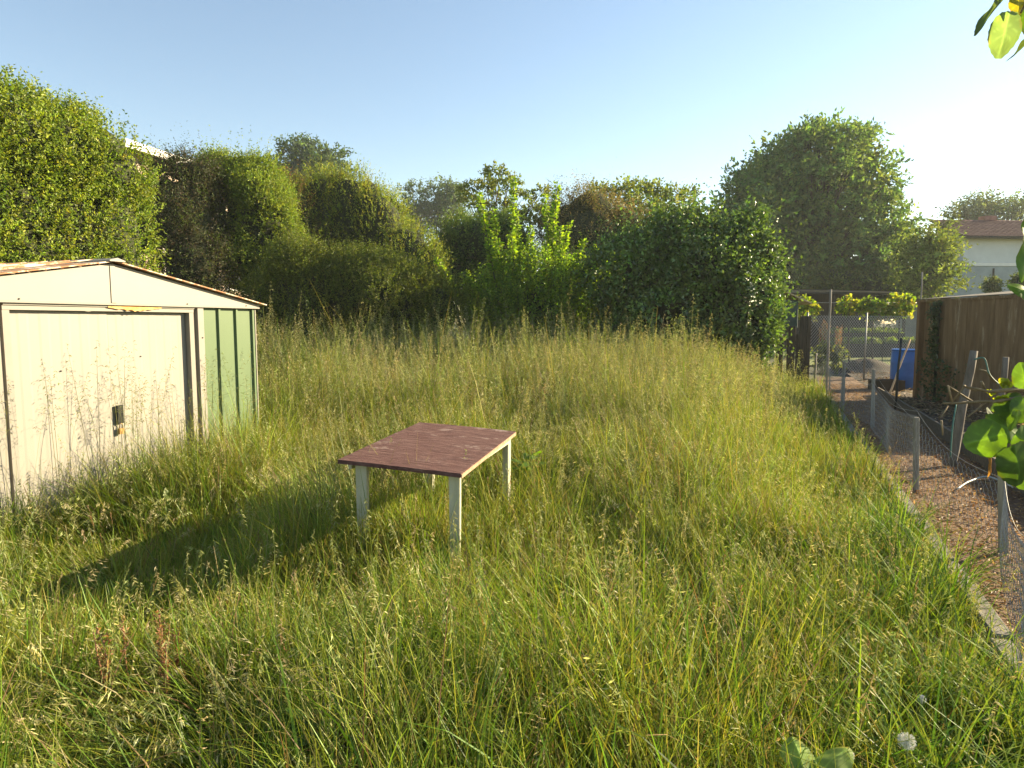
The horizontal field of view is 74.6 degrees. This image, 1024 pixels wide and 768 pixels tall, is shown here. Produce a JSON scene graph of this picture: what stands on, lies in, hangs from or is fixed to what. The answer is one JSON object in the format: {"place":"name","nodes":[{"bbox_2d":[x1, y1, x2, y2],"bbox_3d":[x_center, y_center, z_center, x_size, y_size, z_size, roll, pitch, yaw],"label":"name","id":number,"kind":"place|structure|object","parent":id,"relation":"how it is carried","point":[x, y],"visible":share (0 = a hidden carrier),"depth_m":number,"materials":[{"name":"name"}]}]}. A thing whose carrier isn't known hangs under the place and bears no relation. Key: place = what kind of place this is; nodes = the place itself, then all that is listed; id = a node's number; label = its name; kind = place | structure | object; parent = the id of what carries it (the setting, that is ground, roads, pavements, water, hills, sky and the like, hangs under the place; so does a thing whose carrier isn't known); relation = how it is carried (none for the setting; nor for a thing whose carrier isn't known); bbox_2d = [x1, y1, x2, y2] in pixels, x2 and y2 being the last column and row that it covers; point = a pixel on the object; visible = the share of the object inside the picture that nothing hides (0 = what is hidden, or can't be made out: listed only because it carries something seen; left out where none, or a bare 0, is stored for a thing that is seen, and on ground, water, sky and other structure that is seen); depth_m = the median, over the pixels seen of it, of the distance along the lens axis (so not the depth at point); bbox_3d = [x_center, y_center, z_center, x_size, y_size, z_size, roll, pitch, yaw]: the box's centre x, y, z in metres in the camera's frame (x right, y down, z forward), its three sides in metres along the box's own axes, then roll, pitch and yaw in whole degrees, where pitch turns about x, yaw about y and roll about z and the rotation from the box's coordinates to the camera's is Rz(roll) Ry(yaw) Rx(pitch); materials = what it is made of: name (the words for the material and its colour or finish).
{"place":"outdoors","nodes":[
{"label":"outdoors","id":0,"kind":"place"},
{"bbox_2d":[2,323,1019,767],"bbox_3d":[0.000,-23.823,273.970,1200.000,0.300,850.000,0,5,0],"label":"ground","id":1,"kind":"structure","parent":0,"point":[640,659],"depth_m":4.35,"materials":[{"name":"brown soil"}]},
{"bbox_2d":[0,64,172,274],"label":"clipped hedge","id":2,"kind":"object","parent":1,"relation":"on","point":[71,183],"visible":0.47,"depth_m":9.35,"materials":[{"name":"green plant"}]},
{"bbox_2d":[0,258,266,538],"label":"metal shed","id":3,"kind":"structure","parent":1,"relation":"on","point":[49,310],"depth_m":5.54,"materials":[{"name":"green paint"}]},
{"bbox_2d":[9,310,116,523],"bbox_3d":[-3.499,0.260,5.267,0.013,1.653,0.793,2,6,21],"label":"door","id":4,"kind":"structure","parent":3,"relation":"in","point":[36,336],"depth_m":5.21,"materials":[{"name":"beige paint"}]},
{"bbox_2d":[107,312,190,486],"bbox_3d":[-3.202,0.192,6.008,0.054,1.653,0.793,2,6,21],"label":"door","id":5,"kind":"structure","parent":3,"relation":"in","point":[157,336],"depth_m":5.95,"materials":[{"name":"beige paint"}]},
{"bbox_2d":[93,608,185,728],"bbox_3d":[-1.435,1.127,2.622,0.322,0.476,0.238,0,5,0],"label":"red dock","id":6,"kind":"object","parent":1,"relation":"on","point":[162,661],"visible":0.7,"depth_m":2.59,"materials":[{"name":"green plant"}]},
{"bbox_2d":[119,138,259,343],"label":"pale house","id":7,"kind":"structure","parent":1,"relation":"on","point":[129,142],"depth_m":17.95,"materials":[{"name":"ceramic"}]},
{"bbox_2d":[131,126,248,293],"bbox_3d":[-7.996,-3.102,16.181,3.638,6.420,2.930,0,5,0],"label":"bare shrub","id":8,"kind":"object","parent":1,"relation":"on","point":[194,223],"visible":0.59,"depth_m":15.76,"materials":[{"name":"green plant"}]},
{"bbox_2d":[188,125,326,298],"bbox_3d":[-6.667,-3.740,17.268,3.449,5.791,3.080,5,7,44],"label":"rounded hedge","id":9,"kind":"object","parent":1,"relation":"on","point":[266,206],"visible":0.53,"depth_m":16.69,"materials":[{"name":"green plant"}]},
{"bbox_2d":[278,159,327,266],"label":"bronze shrub","id":10,"kind":"object","parent":1,"relation":"on","point":[304,216],"visible":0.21,"depth_m":18.09,"materials":[{"name":"green plant"}]},
{"bbox_2d":[264,132,358,188],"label":"round tree","id":11,"kind":"object","parent":1,"relation":"on","point":[303,154],"visible":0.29,"depth_m":58.89,"materials":[{"name":"green plant"}]},
{"bbox_2d":[286,695,361,762],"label":"broad leaved weed","id":12,"kind":"object","parent":1,"relation":"on","point":[298,711],"visible":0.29,"depth_m":2.26,"materials":[{"name":"green plant"}]},
{"bbox_2d":[227,208,484,359],"bbox_3d":[-3.785,-2.054,15.672,5.644,3.907,3.710,2,6,24],"label":"rounded bush","id":13,"kind":"object","parent":1,"relation":"on","point":[350,279],"visible":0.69,"depth_m":15.00,"materials":[{"name":"green plant"}]},
{"bbox_2d":[289,151,454,294],"bbox_3d":[-3.973,-3.370,18.937,5.145,6.428,2.726,0,5,0],"label":"golden conifer","id":14,"kind":"object","parent":1,"relation":"on","point":[351,205],"visible":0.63,"depth_m":18.45,"materials":[{"name":"green plant"}]},
{"bbox_2d":[390,509,428,530],"bbox_3d":[-0.710,1.030,4.665,0.364,0.290,0.364,0,5,0],"label":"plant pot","id":15,"kind":"object","parent":1,"relation":"on","point":[411,516],"visible":0.02,"depth_m":4.62,"materials":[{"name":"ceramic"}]},
{"bbox_2d":[396,178,438,292],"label":"distant tree","id":16,"kind":"object","parent":1,"relation":"on","point":[419,191],"visible":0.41,"depth_m":77.34,"materials":[{"name":"green plant"}]},
{"bbox_2d":[338,422,515,570],"bbox_3d":[-0.519,0.787,4.693,0.804,0.830,1.316,1,5,14],"label":"garden table","id":17,"kind":"object","parent":1,"relation":"on","point":[448,444],"visible":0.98,"depth_m":4.37,"materials":[{"name":"red paint"}]},
{"bbox_2d":[414,172,473,240],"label":"distant tree","id":18,"kind":"object","parent":1,"relation":"on","point":[447,197],"visible":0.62,"depth_m":77.18,"materials":[{"name":"green plant"}]},
{"bbox_2d":[417,192,542,346],"bbox_3d":[-0.936,-3.299,20.818,4.595,5.965,3.271,0,5,0],"label":"background shrub","id":19,"kind":"object","parent":1,"relation":"on","point":[464,239],"visible":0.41,"depth_m":19.92,"materials":[{"name":"green plant"}]},
{"bbox_2d":[0,309,972,767],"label":"nodding brome grass","id":20,"kind":"structure","parent":1,"relation":"on","point":[258,699],"depth_m":3.99,"materials":[{"name":"green plant"}]},
{"bbox_2d":[444,159,553,348],"bbox_3d":[-0.307,-4.132,23.665,4.251,7.176,2.880,0,5,0],"label":"umbrella tree","id":21,"kind":"object","parent":1,"relation":"on","point":[487,173],"visible":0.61,"depth_m":23.07,"materials":[{"name":"green plant"}]},
{"bbox_2d":[0,336,1022,767],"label":"upright rye grass","id":22,"kind":"structure","parent":1,"relation":"on","point":[498,558],"depth_m":3.34,"materials":[{"name":"green plant"}]},
{"bbox_2d":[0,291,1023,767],"bbox_3d":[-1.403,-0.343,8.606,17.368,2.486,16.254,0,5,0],"label":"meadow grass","id":23,"kind":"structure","parent":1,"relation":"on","point":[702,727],"depth_m":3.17,"materials":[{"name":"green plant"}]},
{"bbox_2d":[0,339,1023,767],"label":"wild oat grass","id":24,"kind":"structure","parent":1,"relation":"on","point":[478,581],"depth_m":3.60,"materials":[{"name":"green plant"}]},
{"bbox_2d":[433,176,615,360],"bbox_3d":[0.515,-2.659,16.640,3.854,5.061,3.469,-4,7,-36],"label":"upright shoot bush","id":25,"kind":"object","parent":1,"relation":"on","point":[508,274],"visible":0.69,"depth_m":16.06,"materials":[{"name":"green plant"}]},
{"bbox_2d":[511,451,546,492],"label":"broad leaved weed","id":26,"kind":"object","parent":1,"relation":"on","point":[528,457],"visible":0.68,"depth_m":5.67,"materials":[{"name":"green plant"}]},
{"bbox_2d":[451,229,626,346],"bbox_3d":[0.849,-2.459,18.812,6.884,3.580,3.112,0,5,0],"label":"background shrub","id":27,"kind":"object","parent":1,"relation":"on","point":[476,269],"visible":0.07,"depth_m":18.45,"materials":[{"name":"green plant"}]},
{"bbox_2d":[534,175,569,232],"bbox_3d":[1.894,-5.116,29.689,2.586,8.026,1.782,0,5,0],"label":"dark spire tree","id":28,"kind":"object","parent":1,"relation":"on","point":[555,193],"visible":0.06,"depth_m":29.32,"materials":[{"name":"green plant"}]},
{"bbox_2d":[521,163,652,345],"bbox_3d":[2.458,-3.751,21.272,4.485,6.779,3.628,0,5,0],"label":"olive brown tree","id":29,"kind":"object","parent":1,"relation":"on","point":[584,210],"visible":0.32,"depth_m":20.52,"materials":[{"name":"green plant"}]},
{"bbox_2d":[580,177,706,279],"bbox_3d":[4.424,-3.441,20.712,5.099,6.275,3.314,-5,7,-44],"label":"background shrub","id":30,"kind":"object","parent":1,"relation":"on","point":[643,224],"visible":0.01,"depth_m":20.43,"materials":[{"name":"green plant"}]},
{"bbox_2d":[586,173,701,217],"bbox_3d":[4.768,-4.202,24.653,4.557,7.133,3.437,0,5,0],"label":"feathery tree","id":31,"kind":"object","parent":1,"relation":"on","point":[652,190],"visible":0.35,"depth_m":24.12,"materials":[{"name":"green plant"}]},
{"bbox_2d":[419,282,895,331],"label":"distant wood","id":32,"kind":"object","parent":1,"relation":"on","point":[888,325],"visible":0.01,"depth_m":93.61,"materials":[{"name":"green plant"}]},
{"bbox_2d":[567,177,808,384],"bbox_3d":[3.898,-2.144,15.621,5.269,5.198,4.254,0,5,0],"label":"broadleaf shrub","id":33,"kind":"object","parent":1,"relation":"on","point":[669,273],"visible":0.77,"depth_m":14.66,"materials":[{"name":"green plant"}]},
{"bbox_2d":[776,316,811,389],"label":"wooden gate","id":34,"kind":"structure","parent":1,"relation":"on","point":[802,338],"depth_m":15.56,"materials":[{"name":"brown wood"}]},
{"bbox_2d":[778,526,816,568],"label":"broad leaved weed","id":35,"kind":"object","parent":1,"relation":"on","point":[784,529],"visible":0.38,"depth_m":4.11,"materials":[{"name":"green plant"}]},
{"bbox_2d":[759,737,853,767],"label":"broad leaved weed","id":36,"kind":"object","parent":1,"relation":"on","point":[829,759],"visible":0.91,"depth_m":1.89,"materials":[{"name":"green plant"}]},
{"bbox_2d":[796,294,823,321],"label":"grape vine","id":37,"kind":"object","parent":1,"relation":"on","point":[806,308],"visible":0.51,"depth_m":21.66,"materials":[{"name":"green plant"}]},
{"bbox_2d":[810,320,836,375],"bbox_3d":[8.747,-1.031,18.863,0.850,1.623,0.399,0,5,0],"label":"flowering sorrel","id":38,"kind":"object","parent":1,"relation":"on","point":[823,346],"visible":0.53,"depth_m":18.84,"materials":[{"name":"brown plant"}]},
{"bbox_2d":[825,289,831,377],"bbox_3d":[8.459,-1.313,17.955,0.076,2.414,0.081,3,6,31],"label":"tall pole","id":39,"kind":"object","parent":1,"relation":"on","point":[830,301],"visible":0.68,"depth_m":17.90,"materials":[{"name":"grey metal"}]},
{"bbox_2d":[829,324,852,375],"bbox_3d":[9.210,-0.957,18.914,0.810,1.466,0.412,0,5,0],"label":"flowering sorrel","id":40,"kind":"object","parent":1,"relation":"on","point":[838,352],"visible":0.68,"depth_m":18.91,"materials":[{"name":"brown plant"}]},
{"bbox_2d":[781,289,905,347],"bbox_3d":[18.101,-3.618,37.426,5.814,3.520,3.600,0,5,0],"label":"open shelter","id":41,"kind":"object","parent":1,"relation":"on","point":[819,295],"visible":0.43,"depth_m":38.89,"materials":[{"name":"black plastic"}]},
{"bbox_2d":[837,412,849,424],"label":"edging slab","id":42,"kind":"structure","parent":1,"relation":"on","point":[844,416],"depth_m":10.34,"materials":[{"name":"concrete"}]},
{"bbox_2d":[752,236,946,307],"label":"yew hedge","id":43,"kind":"object","parent":1,"relation":"on","point":[838,277],"visible":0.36,"depth_m":40.26,"materials":[{"name":"green plant"}]},
{"bbox_2d":[845,423,857,433],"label":"edging slab","id":44,"kind":"structure","parent":1,"relation":"on","point":[851,427],"depth_m":9.49,"materials":[{"name":"concrete"}]},
{"bbox_2d":[741,387,1023,767],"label":"tussock grass","id":45,"kind":"structure","parent":1,"relation":"on","point":[910,537],"depth_m":2.76,"materials":[{"name":"green plant"}]},
{"bbox_2d":[876,463,898,486],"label":"edging slab","id":46,"kind":"structure","parent":1,"relation":"on","point":[888,475],"depth_m":6.35,"materials":[{"name":"concrete"}]},
{"bbox_2d":[891,487,921,521],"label":"edging slab","id":47,"kind":"structure","parent":1,"relation":"on","point":[909,507],"depth_m":5.45,"materials":[{"name":"concrete"}]},
{"bbox_2d":[897,732,916,767],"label":"dandelion clock","id":48,"kind":"object","parent":1,"relation":"on","point":[907,748],"visible":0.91,"depth_m":2.06,"materials":[{"name":"white plant"}]},
{"bbox_2d":[813,353,1023,684],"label":"wire fence","id":49,"kind":"object","parent":1,"relation":"on","point":[1003,521],"visible":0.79,"depth_m":5.46,"materials":[{"name":"grey metal"}]},
{"bbox_2d":[920,272,922,298],"bbox_3d":[14.518,-2.285,23.892,0.090,3.357,0.066,-1,5,-10],"label":"tall pole","id":50,"kind":"object","parent":1,"relation":"on","point":[921,284],"visible":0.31,"depth_m":23.76,"materials":[{"name":"grey metal"}]},
{"bbox_2d":[917,694,926,760],"bbox_3d":[1.442,1.238,2.380,0.031,0.297,0.044,2,6,17],"label":"dandelion clock","id":51,"kind":"object","parent":1,"relation":"on","point":[921,697],"visible":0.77,"depth_m":2.36,"materials":[{"name":"white plant"}]},
{"bbox_2d":[880,214,980,310],"bbox_3d":[20.108,-4.817,32.683,4.108,6.881,4.494,0,5,0],"label":"slender tree","id":52,"kind":"object","parent":1,"relation":"on","point":[927,253],"visible":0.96,"depth_m":32.09,"materials":[{"name":"green plant"}]},
{"bbox_2d":[913,517,953,565],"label":"edging slab","id":53,"kind":"structure","parent":1,"relation":"on","point":[947,551],"depth_m":4.57,"materials":[{"name":"concrete"}]},
{"bbox_2d":[928,205,966,296],"bbox_3d":[22.857,-5.515,35.599,1.809,7.733,1.396,4,6,34],"label":"thin topped tree","id":54,"kind":"object","parent":1,"relation":"on","point":[947,221],"visible":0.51,"depth_m":35.23,"materials":[{"name":"green plant"}]},
{"bbox_2d":[896,216,1023,337],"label":"tiled house","id":55,"kind":"structure","parent":1,"relation":"on","point":[995,251],"depth_m":41.64,"materials":[{"name":"paint"}]},
{"bbox_2d":[912,291,1023,412],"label":"wooden shed","id":56,"kind":"structure","parent":1,"relation":"on","point":[989,327],"depth_m":11.69,"materials":[{"name":"brown wood"}]},
{"bbox_2d":[915,299,965,405],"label":"climbing ivy","id":57,"kind":"object","parent":56,"relation":"attached to","point":[934,312],"visible":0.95,"depth_m":12.57,"materials":[{"name":"green plant"}]},
{"bbox_2d":[943,561,1014,642],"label":"edging slab","id":58,"kind":"structure","parent":1,"relation":"on","point":[982,612],"depth_m":3.39,"materials":[{"name":"concrete"}]},
{"bbox_2d":[939,184,1023,220],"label":"hazy tree","id":59,"kind":"object","parent":1,"relation":"on","point":[994,208],"visible":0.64,"depth_m":67.61,"materials":[{"name":"green plant"}]},
{"bbox_2d":[988,638,1023,690],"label":"edging slab","id":60,"kind":"structure","parent":1,"relation":"on","point":[1000,647],"depth_m":3.05,"materials":[{"name":"concrete"}]},
{"bbox_2d":[0,0,1023,322],"label":"sky","id":61,"kind":"structure","parent":0,"point":[673,90],"materials":[{"name":"blue"}]},
{"bbox_2d":[253,281,808,439],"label":"tall oat grass","id":62,"kind":"structure","parent":0,"point":[659,362],"depth_m":10.04,"materials":[{"name":"green plant"}]},
{"bbox_2d":[780,290,811,327],"bbox_3d":[6.722,-1.093,16.340,0.760,2.370,0.680,-1,5,-6],"label":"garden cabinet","id":63,"kind":"object","parent":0,"point":[791,320],"visible":0.3,"depth_m":16.03,"materials":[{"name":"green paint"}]},
{"bbox_2d":[774,351,890,364],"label":"lawn","id":64,"kind":"structure","parent":0,"point":[812,358],"depth_m":28.41,"materials":[{"name":"green plant"}]},
{"bbox_2d":[704,106,925,275],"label":"broad crowned tree","id":65,"kind":"object","parent":64,"relation":"on","point":[804,180],"visible":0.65,"depth_m":40.74,"materials":[{"name":"green plant"}]},
{"bbox_2d":[825,336,881,356],"bbox_3d":[15.163,-1.696,29.964,2.324,0.944,1.418,0,5,0],"label":"raised bed","id":66,"kind":"object","parent":64,"relation":"on","point":[859,345],"visible":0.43,"depth_m":29.39,"materials":[{"name":"soil"}]},
{"bbox_2d":[830,327,903,339],"bbox_3d":[17.831,-2.240,33.958,3.610,1.294,1.448,0,5,0],"label":"raised bed","id":67,"kind":"object","parent":64,"relation":"on","point":[857,331],"visible":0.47,"depth_m":33.37,"materials":[{"name":"soil"}]},
{"bbox_2d":[875,336,915,356],"bbox_3d":[17.438,-1.709,30.335,2.463,0.902,1.481,0,5,0],"label":"raised bed","id":68,"kind":"object","parent":64,"relation":"on","point":[894,347],"visible":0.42,"depth_m":29.78,"materials":[{"name":"soil"}]},
{"bbox_2d":[971,271,1005,295],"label":"garden bush","id":69,"kind":"object","parent":64,"relation":"on","point":[991,285],"visible":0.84,"depth_m":29.52,"materials":[{"name":"green plant"}]},
{"bbox_2d":[1004,270,1023,294],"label":"garden bush","id":70,"kind":"object","parent":64,"relation":"on","point":[1015,279],"visible":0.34,"depth_m":29.71,"materials":[{"name":"green plant"}]},
{"bbox_2d":[816,376,1023,655],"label":"path","id":71,"kind":"structure","parent":0,"point":[970,537],"depth_m":5.80,"materials":[{"name":"brown gravel"}]},
{"bbox_2d":[877,387,917,418],"bbox_3d":[6.843,0.327,12.006,0.040,0.180,4.012,2,6,21],"label":"border plank","id":72,"kind":"object","parent":71,"relation":"on","point":[900,403],"visible":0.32,"depth_m":11.51,"materials":[{"name":"grey wood"}]},
{"bbox_2d":[893,338,901,409],"bbox_3d":[6.623,-0.150,11.537,0.088,1.280,0.057,0,5,0],"label":"leaning stake","id":73,"kind":"object","parent":71,"relation":"on","point":[897,376],"visible":0.91,"depth_m":11.52,"materials":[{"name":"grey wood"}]},
{"bbox_2d":[822,383,1023,638],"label":"wood chips","id":74,"kind":"object","parent":71,"relation":"on","point":[953,510],"visible":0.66,"depth_m":5.92,"materials":[{"name":"brown wood"}]},
{"bbox_2d":[950,404,956,457],"bbox_3d":[4.495,0.478,6.846,0.097,0.542,0.017,-4,7,-40],"label":"garden cane","id":75,"kind":"object","parent":71,"relation":"on","point":[952,430],"visible":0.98,"depth_m":6.83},
{"bbox_2d":[918,411,995,475],"bbox_3d":[5.415,0.662,8.321,0.035,0.190,3.812,2,6,21],"label":"border plank","id":76,"kind":"object","parent":71,"relation":"on","point":[933,425],"visible":0.46,"depth_m":8.30,"materials":[{"name":"grey wood"}]},
{"bbox_2d":[946,350,977,466],"bbox_3d":[4.655,0.285,6.957,0.255,1.267,0.099,0,5,0],"label":"leaning stake","id":77,"kind":"object","parent":71,"relation":"on","point":[961,413],"visible":0.8,"depth_m":6.93,"materials":[{"name":"grey wood"}]},
{"bbox_2d":[974,357,998,383],"bbox_3d":[4.801,-0.134,6.796,0.225,0.276,0.060,3,6,28],"label":"plastic cord","id":78,"kind":"object","parent":77,"relation":"hanging from","point":[986,366],"visible":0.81,"depth_m":6.78,"materials":[{"name":"green plastic"}]},
{"bbox_2d":[995,470,1023,497],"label":"border plank","id":79,"kind":"object","parent":71,"relation":"on","point":[1015,489],"visible":0.05,"depth_m":5.93,"materials":[{"name":"grey wood"}]},
{"bbox_2d":[847,373,1020,447],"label":"garden soil","id":80,"kind":"structure","parent":0,"point":[947,422],"depth_m":11.59,"materials":[{"name":"brown soil"}]},
{"bbox_2d":[834,293,860,360],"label":"grape vine","id":81,"kind":"object","parent":80,"relation":"on","point":[849,309],"visible":0.98,"depth_m":21.86,"materials":[{"name":"green plant"}]},
{"bbox_2d":[812,358,889,374],"bbox_3d":[10.809,-0.549,20.412,3.271,0.457,2.073,0,5,0],"label":"soil heap","id":82,"kind":"object","parent":80,"relation":"on","point":[866,364],"visible":0.48,"depth_m":20.14,"materials":[{"name":"brown soil"}]},
{"bbox_2d":[805,312,916,380],"bbox_3d":[9.245,-0.990,17.584,3.834,1.743,0.042,-2,6,-18],"label":"chain link fence","id":83,"kind":"object","parent":80,"relation":"on","point":[864,346],"visible":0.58,"depth_m":17.55,"materials":[{"name":"metal"}]},
{"bbox_2d":[807,299,916,363],"bbox_3d":[11.310,-1.617,21.944,3.683,2.284,0.029,0,5,0],"label":"vine trellis","id":84,"kind":"object","parent":80,"relation":"on","point":[844,317],"visible":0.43,"depth_m":21.88,"materials":[{"name":"metal"}]},
{"bbox_2d":[854,295,892,358],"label":"grape vine","id":85,"kind":"object","parent":80,"relation":"on","point":[872,307],"visible":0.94,"depth_m":21.73,"materials":[{"name":"green plant"}]},
{"bbox_2d":[868,379,904,391],"bbox_3d":[8.227,0.032,14.765,0.600,0.240,0.400,-1,5,-11],"label":"black crate","id":86,"kind":"object","parent":80,"relation":"on","point":[887,384],"visible":0.66,"depth_m":14.60,"materials":[{"name":"plastic"}]},
{"bbox_2d":[889,339,910,393],"bbox_3d":[7.846,-0.305,13.631,0.429,1.214,0.052,0,5,0],"label":"leaning stake","id":87,"kind":"object","parent":80,"relation":"on","point":[893,383],"visible":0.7,"depth_m":13.60,"materials":[{"name":"wood"}]},
{"bbox_2d":[886,292,916,348],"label":"grape vine","id":88,"kind":"object","parent":80,"relation":"on","point":[902,306],"visible":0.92,"depth_m":21.74,"materials":[{"name":"green plant"}]},
{"bbox_2d":[890,349,914,389],"bbox_3d":[8.912,-0.343,15.233,0.600,0.900,0.600,0,5,0],"label":"water barrel","id":89,"kind":"object","parent":80,"relation":"on","point":[906,371],"visible":0.49,"depth_m":14.99,"materials":[{"name":"blue plastic"}]},
{"bbox_2d":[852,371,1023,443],"bbox_3d":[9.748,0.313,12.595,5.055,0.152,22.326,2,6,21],"label":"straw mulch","id":90,"kind":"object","parent":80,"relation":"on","point":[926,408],"visible":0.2,"depth_m":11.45,"materials":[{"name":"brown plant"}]},
{"bbox_2d":[957,476,1012,489],"bbox_3d":[4.423,0.925,5.918,0.731,0.048,0.672,-4,7,-39],"label":"garden hose","id":91,"kind":"object","parent":80,"relation":"on","point":[960,486],"visible":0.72,"depth_m":6.19,"materials":[{"name":"white plastic"}]},
{"bbox_2d":[998,357,1008,395],"bbox_3d":[4.898,0.331,6.761,0.126,1.204,0.080,0,5,0],"label":"leaning stake","id":92,"kind":"object","parent":80,"relation":"on","point":[1005,366],"visible":0.26,"depth_m":6.70,"materials":[{"name":"grey wood"}]},
{"bbox_2d":[939,0,1023,489],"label":"climbing vine","id":93,"kind":"object","parent":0,"point":[990,435],"visible":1,"depth_m":1.31,"materials":[{"name":"green plant"}]}
]}

